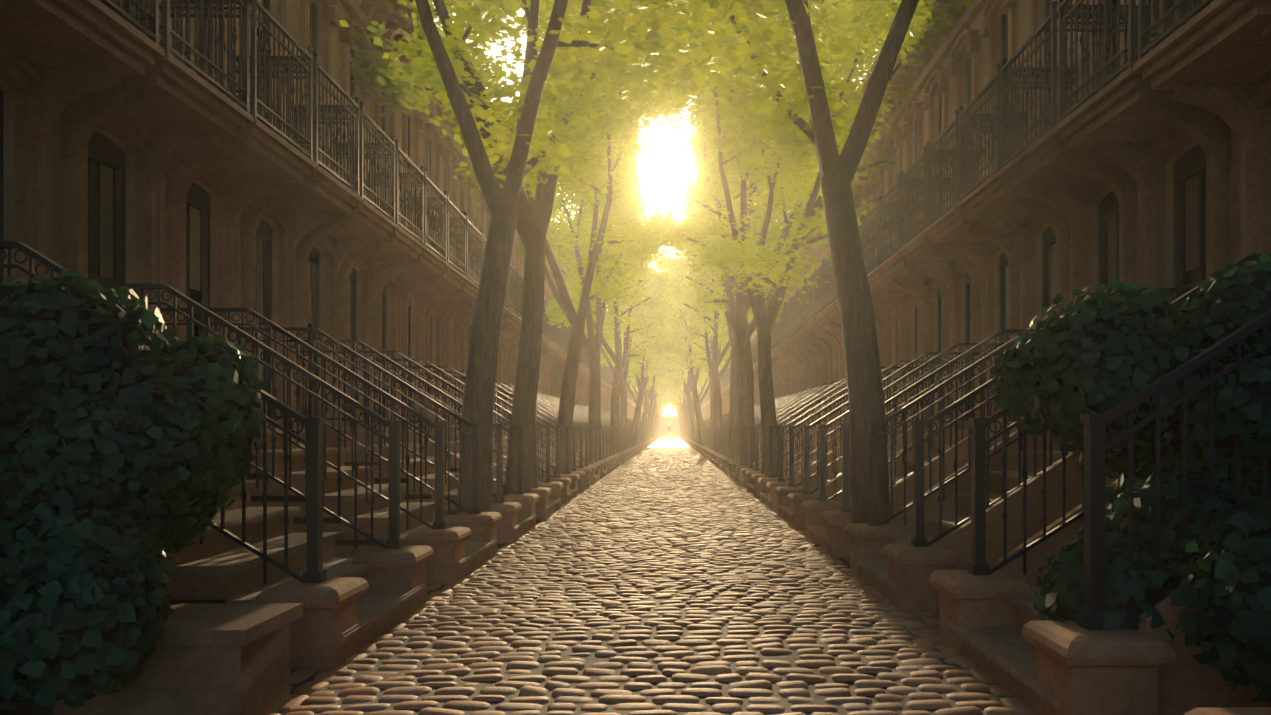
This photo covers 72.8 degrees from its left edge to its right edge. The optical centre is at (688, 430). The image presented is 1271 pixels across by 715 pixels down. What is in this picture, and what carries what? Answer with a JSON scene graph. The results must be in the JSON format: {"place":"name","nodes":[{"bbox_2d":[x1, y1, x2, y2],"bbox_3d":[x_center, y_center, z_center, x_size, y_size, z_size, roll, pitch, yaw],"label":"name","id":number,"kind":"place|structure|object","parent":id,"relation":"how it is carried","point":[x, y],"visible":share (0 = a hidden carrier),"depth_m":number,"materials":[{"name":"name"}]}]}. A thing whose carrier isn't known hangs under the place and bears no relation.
{"place":"outdoors","nodes":[
{"label":"outdoors","id":0,"kind":"place"},
{"bbox_2d":[455,205,517,514],"bbox_3d":[-2.196,-0.488,9.134,0.750,3.824,0.469,0,0,-52],"label":"tree trunk","id":1,"kind":"object","parent":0,"point":[476,386],"visible":0.75,"depth_m":9.05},
{"bbox_2d":[357,20,697,495],"bbox_3d":[-3.311,-5.022,10.609,7.627,12.928,9.242,0,0,-8],"label":"street tree","id":2,"kind":"object","parent":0,"point":[534,298],"depth_m":11.55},
{"bbox_2d":[460,0,659,299],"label":"tree","id":3,"kind":"object","parent":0,"point":[558,199],"visible":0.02,"depth_m":16.28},
{"bbox_2d":[554,322,584,476],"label":"tree trunk","id":4,"kind":"object","parent":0,"point":[567,396],"visible":0.67,"depth_m":16.54,"materials":[{"name":"wood"}]},
{"bbox_2d":[502,28,668,171],"bbox_3d":[-3.222,-6.589,9.092,7.088,7.286,7.907,0,0,-8],"label":"tree","id":5,"kind":"object","parent":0,"point":[590,67],"visible":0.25,"depth_m":9.14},
{"bbox_2d":[551,122,637,327],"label":"tree","id":6,"kind":"object","parent":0,"point":[598,222],"visible":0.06,"depth_m":22.22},
{"bbox_2d":[588,352,601,461],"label":"tree trunk","id":7,"kind":"object","parent":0,"point":[594,396],"visible":0.62,"depth_m":23.61,"materials":[{"name":"wood"}]},
{"bbox_2d":[552,162,649,452],"bbox_3d":[-3.817,-4.382,32.206,6.845,11.613,10.106,0,0,25],"label":"street tree","id":8,"kind":"object","parent":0,"point":[615,415],"depth_m":31.25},
{"bbox_2d":[620,383,626,428],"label":"tree trunk","id":9,"kind":"object","parent":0,"point":[623,413],"visible":0.46,"depth_m":38.56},
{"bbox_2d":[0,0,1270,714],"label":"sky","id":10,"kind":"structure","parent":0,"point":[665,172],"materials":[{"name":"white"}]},
{"bbox_2d":[631,387,643,445],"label":"tree trunk","id":11,"kind":"object","parent":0,"point":[639,402],"visible":0.62,"depth_m":43.92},
{"bbox_2d":[637,411,640,442],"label":"tree trunk","id":12,"kind":"object","parent":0,"point":[639,426],"visible":0.25,"depth_m":51.44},
{"bbox_2d":[640,396,649,441],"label":"tree trunk","id":13,"kind":"object","parent":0,"point":[643,419],"visible":0.62,"depth_m":56.25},
{"bbox_2d":[630,364,669,405],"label":"foliage","id":14,"kind":"object","parent":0,"point":[636,392],"depth_m":63.67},
{"bbox_2d":[646,400,654,440],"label":"tree trunk","id":15,"kind":"object","parent":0,"point":[651,413],"visible":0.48,"depth_m":68.89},
{"bbox_2d":[633,382,670,409],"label":"tree","id":16,"kind":"object","parent":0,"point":[662,390],"depth_m":80.99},
{"bbox_2d":[270,471,1035,714],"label":"cobblestone road","id":17,"kind":"structure","parent":0,"point":[927,697],"depth_m":5.33,"materials":[{"name":"stone"}]},
{"bbox_2d":[54,603,302,714],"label":"stone pedestal","id":18,"kind":"object","parent":17,"relation":"on","point":[233,652],"visible":0.6,"depth_m":3.46,"materials":[{"name":"stone"}]},
{"bbox_2d":[339,0,722,249],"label":"tree","id":19,"kind":"object","parent":17,"relation":"on","point":[382,85],"depth_m":11.39,"materials":[{"name":"plant"}]},
{"bbox_2d":[437,0,682,327],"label":"tree","id":20,"kind":"object","parent":17,"relation":"on","point":[575,7],"depth_m":16.42,"materials":[{"name":"plant"}]},
{"bbox_2d":[415,0,710,217],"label":"tree","id":21,"kind":"object","parent":17,"relation":"on","point":[619,38],"depth_m":9.13,"materials":[{"name":"plant"}]},
{"bbox_2d":[491,97,646,362],"bbox_3d":[-4.235,-5.741,24.255,6.531,7.985,11.012,0,0,-3],"label":"tree","id":22,"kind":"object","parent":17,"relation":"on","point":[622,213],"depth_m":22.83,"materials":[{"name":"plant"}]},
{"bbox_2d":[672,100,815,357],"bbox_3d":[3.027,-6.185,25.886,6.817,8.492,11.496,0,0,-3],"label":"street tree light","id":23,"kind":"object","parent":17,"relation":"on","point":[689,191],"depth_m":25.49,"materials":[{"name":"plant"}]},
{"bbox_2d":[601,0,918,185],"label":"foliage","id":24,"kind":"object","parent":17,"relation":"on","point":[716,31],"depth_m":8.08,"materials":[{"name":"plant"}]},
{"bbox_2d":[685,5,892,330],"bbox_3d":[3.874,-6.783,20.686,7.904,9.355,11.930,0,0,0],"label":"foliage","id":25,"kind":"object","parent":17,"relation":"on","point":[706,196],"depth_m":19.95,"materials":[{"name":"plant"}]},
{"bbox_2d":[634,0,984,332],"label":"foliage","id":26,"kind":"object","parent":17,"relation":"on","point":[794,174],"depth_m":14.92,"materials":[{"name":"plant"}]},
{"bbox_2d":[650,409,655,438],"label":"tree trunk","id":27,"kind":"object","parent":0,"point":[652,420],"visible":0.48,"depth_m":81.41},
{"bbox_2d":[643,389,669,413],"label":"tree","id":28,"kind":"object","parent":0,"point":[664,397],"depth_m":93.68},
{"bbox_2d":[636,366,676,403],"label":"tree","id":29,"kind":"object","parent":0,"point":[670,373],"depth_m":68.49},
{"bbox_2d":[657,395,670,416],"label":"tree","id":30,"kind":"object","parent":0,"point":[661,407],"depth_m":106.23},
{"bbox_2d":[613,447,721,471],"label":"road","id":31,"kind":"structure","parent":0,"point":[676,460],"depth_m":34.09,"materials":[{"name":"stone"}]},
{"bbox_2d":[546,166,650,372],"bbox_3d":[-4.996,-6.078,31.736,7.331,8.534,11.066,0,0,0],"label":"tree","id":32,"kind":"object","parent":31,"relation":"on","point":[633,321],"depth_m":31.39,"materials":[{"name":"plant"}]},
{"bbox_2d":[584,254,659,388],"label":"tree","id":33,"kind":"object","parent":31,"relation":"on","point":[651,291],"depth_m":39.05,"materials":[{"name":"plant"}]},
{"bbox_2d":[602,311,675,402],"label":"tree","id":34,"kind":"object","parent":31,"relation":"on","point":[666,354],"depth_m":51.02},
{"bbox_2d":[611,248,684,393],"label":"tree","id":35,"kind":"object","parent":31,"relation":"on","point":[654,313],"depth_m":42.24,"materials":[{"name":"plant"}]},
{"bbox_2d":[627,347,672,401],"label":"tree","id":36,"kind":"object","parent":31,"relation":"on","point":[666,361],"depth_m":56.15,"materials":[{"name":"plant"}]},
{"bbox_2d":[664,351,707,396],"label":"tree","id":37,"kind":"object","parent":31,"relation":"on","point":[673,356],"depth_m":57.51,"materials":[{"name":"plant"}]},
{"bbox_2d":[648,243,727,387],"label":"tree","id":38,"kind":"object","parent":31,"relation":"on","point":[681,333],"depth_m":43.38,"materials":[{"name":"plant"}]},
{"bbox_2d":[665,298,730,403],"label":"tree","id":39,"kind":"object","parent":31,"relation":"on","point":[702,369],"depth_m":50.09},
{"bbox_2d":[684,254,756,383],"bbox_3d":[2.561,-5.507,38.308,5.979,7.718,10.082,0,0,-2],"label":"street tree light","id":40,"kind":"object","parent":31,"relation":"on","point":[702,343],"depth_m":38.03,"materials":[{"name":"plant"}]},
{"bbox_2d":[684,211,788,376],"bbox_3d":[2.561,-6.075,33.565,7.212,8.530,10.826,0,0,-21],"label":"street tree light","id":41,"kind":"object","parent":31,"relation":"on","point":[695,329],"depth_m":32.99,"materials":[{"name":"plant"}]},
{"bbox_2d":[648,438,690,447],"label":"road","id":42,"kind":"structure","parent":0,"point":[674,442],"depth_m":81.00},
{"bbox_2d":[668,394,680,415],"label":"tree","id":43,"kind":"object","parent":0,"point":[672,404],"depth_m":107.86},
{"bbox_2d":[503,481,855,714],"bbox_3d":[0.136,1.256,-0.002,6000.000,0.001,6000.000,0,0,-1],"label":"ground","id":44,"kind":"structure","parent":0,"point":[818,700],"depth_m":4.01,"materials":[{"name":"stone"}]},
{"bbox_2d":[0,0,433,670],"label":"terrace house","id":45,"kind":"structure","parent":44,"relation":"on","point":[60,122],"depth_m":5.72,"materials":[{"name":"brownstone"},{"name":"wrought iron"},{"name":"glass"}]},
{"bbox_2d":[0,268,266,709],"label":"shrub","id":46,"kind":"object","parent":45,"relation":"attached to","point":[175,517],"depth_m":3.54,"materials":[{"name":"plant"}]},
{"bbox_2d":[0,0,657,714],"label":"terrace","id":47,"kind":"structure","parent":44,"relation":"on","point":[44,710],"depth_m":6.78,"materials":[{"name":"beige brick"}]},
{"bbox_2d":[159,0,501,583],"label":"terrace house","id":48,"kind":"structure","parent":44,"relation":"on","point":[185,258],"depth_m":8.01,"materials":[{"name":"brownstone"},{"name":"wrought iron"},{"name":"glass"}]},
{"bbox_2d":[291,0,539,542],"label":"terrace house","id":49,"kind":"structure","parent":44,"relation":"on","point":[404,252],"depth_m":10.56,"materials":[{"name":"brownstone"},{"name":"wrought iron"},{"name":"glass"}]},
{"bbox_2d":[369,0,563,519],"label":"terrace house","id":50,"kind":"structure","parent":44,"relation":"on","point":[439,280],"depth_m":13.09,"materials":[{"name":"brownstone"},{"name":"wrought iron"},{"name":"glass"}]},
{"bbox_2d":[420,56,579,504],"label":"terrace house","id":51,"kind":"structure","parent":44,"relation":"on","point":[442,353],"depth_m":15.56,"materials":[{"name":"brownstone"},{"name":"wrought iron"},{"name":"glass"}]},
{"bbox_2d":[457,140,591,492],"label":"terrace house","id":52,"kind":"structure","parent":44,"relation":"on","point":[509,314],"depth_m":18.06,"materials":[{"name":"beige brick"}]},
{"bbox_2d":[484,198,600,484],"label":"terrace house","id":53,"kind":"structure","parent":44,"relation":"on","point":[503,350],"depth_m":20.63,"materials":[{"name":"brown stone"}]},
{"bbox_2d":[508,189,608,478],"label":"terrace house","id":54,"kind":"structure","parent":44,"relation":"on","point":[603,470],"depth_m":23.13,"materials":[{"name":"brown stone"}]},
{"bbox_2d":[523,222,613,473],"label":"terrace house","id":55,"kind":"structure","parent":44,"relation":"on","point":[553,336],"depth_m":25.64,"materials":[{"name":"brown stone"}]},
{"bbox_2d":[538,235,618,469],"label":"terrace house","id":56,"kind":"structure","parent":44,"relation":"on","point":[544,365],"depth_m":28.25,"materials":[{"name":"brown stone"}]},
{"bbox_2d":[548,251,622,465],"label":"terrace house","id":57,"kind":"structure","parent":44,"relation":"on","point":[554,385],"depth_m":30.63,"materials":[{"name":"brown stone"}]},
{"bbox_2d":[557,268,626,463],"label":"terrace house","id":58,"kind":"structure","parent":44,"relation":"on","point":[581,366],"depth_m":33.27,"materials":[{"name":"brown stone"}]},
{"bbox_2d":[566,279,629,460],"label":"terrace house","id":59,"kind":"structure","parent":44,"relation":"on","point":[585,369],"depth_m":35.59,"materials":[{"name":"beige brick"}]},
{"bbox_2d":[574,298,631,458],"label":"terrace house","id":60,"kind":"structure","parent":44,"relation":"on","point":[577,390],"depth_m":38.15,"materials":[{"name":"beige brick"}]},
{"bbox_2d":[580,381,634,456],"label":"terrace house","id":61,"kind":"structure","parent":44,"relation":"on","point":[583,387],"depth_m":40.65,"materials":[{"name":"beige brick"}]},
{"bbox_2d":[584,323,635,455],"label":"terrace house","id":62,"kind":"structure","parent":44,"relation":"on","point":[587,389],"depth_m":43.12,"materials":[{"name":"beige brick"}]},
{"bbox_2d":[601,363,638,453],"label":"terrace house","id":63,"kind":"structure","parent":44,"relation":"on","point":[604,383],"depth_m":45.77,"materials":[{"name":"beige brick"}]},
{"bbox_2d":[601,366,639,452],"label":"terrace house","id":64,"kind":"structure","parent":44,"relation":"on","point":[607,385],"depth_m":48.27,"materials":[{"name":"beige brick"}]},
{"bbox_2d":[601,369,641,451],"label":"terrace house","id":65,"kind":"structure","parent":44,"relation":"on","point":[611,382],"depth_m":50.77,"materials":[{"name":"beige brick"}]},
{"bbox_2d":[602,391,642,450],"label":"terrace house","id":66,"kind":"structure","parent":44,"relation":"on","point":[603,398],"depth_m":53.33,"materials":[{"name":"beige brick"}]},
{"bbox_2d":[605,394,643,449],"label":"terrace house","id":67,"kind":"structure","parent":44,"relation":"on","point":[606,399],"depth_m":55.62,"materials":[{"name":"beige brick"}]},
{"bbox_2d":[607,364,644,447],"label":"terrace house","id":68,"kind":"structure","parent":44,"relation":"on","point":[609,399],"depth_m":58.14,"materials":[{"name":"beige brick"}]},
{"bbox_2d":[281,449,1011,714],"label":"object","id":69,"kind":"object","parent":44,"relation":"on","point":[793,657],"depth_m":4.86,"materials":[{"name":"stone"}]},
{"bbox_2d":[659,416,680,437],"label":"end wall","id":70,"kind":"structure","parent":44,"relation":"on","point":[665,423],"depth_m":140.95,"materials":[{"name":"stone"}]},
{"bbox_2d":[497,441,850,572],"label":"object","id":71,"kind":"object","parent":44,"relation":"on","point":[844,563],"depth_m":8.14,"materials":[{"name":"black soil"}]},
{"bbox_2d":[691,398,725,447],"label":"terrace house","id":72,"kind":"structure","parent":44,"relation":"on","point":[724,401],"depth_m":62.17,"materials":[{"name":"beige brick"}]},
{"bbox_2d":[692,395,727,447],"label":"terrace house","id":73,"kind":"structure","parent":44,"relation":"on","point":[726,410],"depth_m":59.67,"materials":[{"name":"beige brick"}]},
{"bbox_2d":[693,380,729,448],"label":"terrace house","id":74,"kind":"structure","parent":44,"relation":"on","point":[725,396],"depth_m":57.14,"materials":[{"name":"beige brick"}]},
{"bbox_2d":[694,376,729,449],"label":"terrace house","id":75,"kind":"structure","parent":44,"relation":"on","point":[722,390],"depth_m":54.69,"materials":[{"name":"beige brick"}]},
{"bbox_2d":[695,371,729,450],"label":"terrace house","id":76,"kind":"structure","parent":44,"relation":"on","point":[724,382],"depth_m":52.27,"materials":[{"name":"beige brick"}]},
{"bbox_2d":[696,367,729,451],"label":"terrace house","id":77,"kind":"structure","parent":44,"relation":"on","point":[727,387],"depth_m":49.69,"materials":[{"name":"beige brick"}]},
{"bbox_2d":[699,414,728,454],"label":"terrace house","id":78,"kind":"structure","parent":44,"relation":"on","point":[704,437],"depth_m":43.53,"materials":[{"name":"beige brick"}]},
{"bbox_2d":[698,365,729,452],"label":"terrace house","id":79,"kind":"structure","parent":44,"relation":"on","point":[729,386],"depth_m":47.77,"materials":[{"name":"beige brick"}]},
{"bbox_2d":[701,317,754,455],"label":"terrace house","id":80,"kind":"structure","parent":44,"relation":"on","point":[753,335],"depth_m":41.45,"materials":[{"name":"brown stone"}]},
{"bbox_2d":[703,327,758,457],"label":"terrace house","id":81,"kind":"structure","parent":44,"relation":"on","point":[756,399],"depth_m":39.65,"materials":[{"name":"brown stone"}]},
{"bbox_2d":[705,375,759,459],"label":"terrace house","id":82,"kind":"structure","parent":44,"relation":"on","point":[757,381],"depth_m":37.27,"materials":[{"name":"brown stone"}]},
{"bbox_2d":[708,288,770,461],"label":"terrace house","id":83,"kind":"structure","parent":44,"relation":"on","point":[754,371],"depth_m":34.41,"materials":[{"name":"brown stone"}]},
{"bbox_2d":[711,335,779,464],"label":"terrace house","id":84,"kind":"structure","parent":44,"relation":"on","point":[775,377],"depth_m":32.17,"materials":[{"name":"brown stone"}]},
{"bbox_2d":[714,249,791,467],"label":"terrace house","id":85,"kind":"structure","parent":44,"relation":"on","point":[785,387],"depth_m":29.65,"materials":[{"name":"brown stone"}]},
{"bbox_2d":[718,227,803,470],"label":"terrace house","id":86,"kind":"structure","parent":44,"relation":"on","point":[793,365],"depth_m":27.17,"materials":[{"name":"brown stone"}]},
{"bbox_2d":[723,213,817,474],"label":"terrace house","id":87,"kind":"structure","parent":44,"relation":"on","point":[806,357],"depth_m":24.67,"materials":[{"name":"brown stone"}]},
{"bbox_2d":[729,192,832,480],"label":"terrace house","id":88,"kind":"structure","parent":44,"relation":"on","point":[802,341],"depth_m":22.29,"materials":[{"name":"brown stone"}]},
{"bbox_2d":[736,149,857,487],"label":"terrace house","id":89,"kind":"structure","parent":44,"relation":"on","point":[820,319],"depth_m":19.78,"materials":[{"name":"brown stone"}]},
{"bbox_2d":[745,91,887,497],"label":"terrace house","id":90,"kind":"structure","parent":44,"relation":"on","point":[754,474],"depth_m":17.15,"materials":[{"name":"brownstone"},{"name":"wrought iron"},{"name":"glass"}]},
{"bbox_2d":[758,46,927,510],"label":"terrace house","id":91,"kind":"structure","parent":44,"relation":"on","point":[907,314],"depth_m":14.58,"materials":[{"name":"brownstone"},{"name":"wrought iron"},{"name":"glass"}]},
{"bbox_2d":[775,0,984,527],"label":"terrace house","id":92,"kind":"structure","parent":44,"relation":"on","point":[789,503],"depth_m":12.15,"materials":[{"name":"brownstone"},{"name":"wrought iron"},{"name":"glass"}]},
{"bbox_2d":[801,0,1075,557],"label":"terrace house","id":93,"kind":"structure","parent":44,"relation":"on","point":[822,523],"depth_m":9.65,"materials":[{"name":"brownstone"},{"name":"wrought iron"},{"name":"glass"}]},
{"bbox_2d":[681,0,1203,636],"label":"terrace","id":94,"kind":"structure","parent":44,"relation":"on","point":[1191,276],"depth_m":7.09,"materials":[{"name":"beige brick"}]},
{"bbox_2d":[844,0,1240,612],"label":"terrace house","id":95,"kind":"structure","parent":44,"relation":"on","point":[1139,262],"depth_m":7.08,"materials":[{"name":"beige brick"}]},
{"bbox_2d":[929,0,1270,714],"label":"terrace house","id":96,"kind":"structure","parent":44,"relation":"on","point":[1122,649],"depth_m":4.39,"materials":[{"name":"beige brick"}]},
{"bbox_2d":[1184,707,1270,714],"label":"terrace house","id":97,"kind":"structure","parent":44,"relation":"on","point":[1237,711],"depth_m":2.50,"materials":[{"name":"brown stone"}]},
{"bbox_2d":[680,408,685,437],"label":"tree","id":98,"kind":"object","parent":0,"point":[682,417],"visible":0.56,"depth_m":95.23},
{"bbox_2d":[667,386,702,411],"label":"tree","id":99,"kind":"object","parent":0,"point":[676,397],"depth_m":82.79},
{"bbox_2d":[662,366,708,409],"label":"foliage","id":100,"kind":"object","parent":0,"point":[677,383],"depth_m":69.43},
{"bbox_2d":[683,409,687,438],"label":"tree","id":101,"kind":"object","parent":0,"point":[685,421],"visible":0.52,"depth_m":82.66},
{"bbox_2d":[684,406,691,439],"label":"tree","id":102,"kind":"object","parent":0,"point":[689,422],"visible":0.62,"depth_m":70.33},
{"bbox_2d":[686,391,697,441],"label":"tree","id":103,"kind":"object","parent":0,"point":[692,418],"visible":0.62,"depth_m":57.76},
{"bbox_2d":[670,347,722,407],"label":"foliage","id":104,"kind":"object","parent":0,"point":[700,394],"depth_m":62.48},
{"bbox_2d":[690,380,704,445],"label":"tree","id":105,"kind":"object","parent":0,"point":[697,408],"visible":0.71,"depth_m":45.33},
{"bbox_2d":[709,384,713,447],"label":"tree","id":106,"kind":"object","parent":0,"point":[712,407],"visible":0.31,"depth_m":37.54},
{"bbox_2d":[691,285,767,451],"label":"street tree","id":107,"kind":"object","parent":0,"point":[717,415],"depth_m":32.69,"materials":[{"name":"plant"}]},
{"bbox_2d":[727,349,738,457],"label":"tree trunk","id":108,"kind":"object","parent":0,"point":[734,389],"visible":0.46,"depth_m":25.00,"materials":[{"name":"wood"}]},
{"bbox_2d":[695,1,804,135],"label":"tree foliage","id":109,"kind":"object","parent":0,"point":[794,84],"visible":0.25,"depth_m":8.19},
{"bbox_2d":[698,52,802,464],"bbox_3d":[2.604,-4.925,21.194,7.380,12.730,10.896,0,0,-25],"label":"street tree","id":110,"kind":"object","parent":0,"point":[744,344],"depth_m":20.18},
{"bbox_2d":[646,0,960,476],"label":"street tree","id":111,"kind":"object","parent":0,"point":[764,356],"depth_m":15.48,"materials":[{"name":"plant"}]},
{"bbox_2d":[820,171,890,523],"bbox_3d":[1.632,-0.503,8.064,0.769,3.858,0.481,0,0,47],"label":"tree trunk","id":112,"kind":"object","parent":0,"point":[866,394],"visible":0.81,"depth_m":7.97,"materials":[{"name":"plant"}]},
{"bbox_2d":[989,252,1270,706],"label":"shrub","id":113,"kind":"object","parent":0,"point":[1125,303],"depth_m":3.69,"materials":[{"name":"plant"}]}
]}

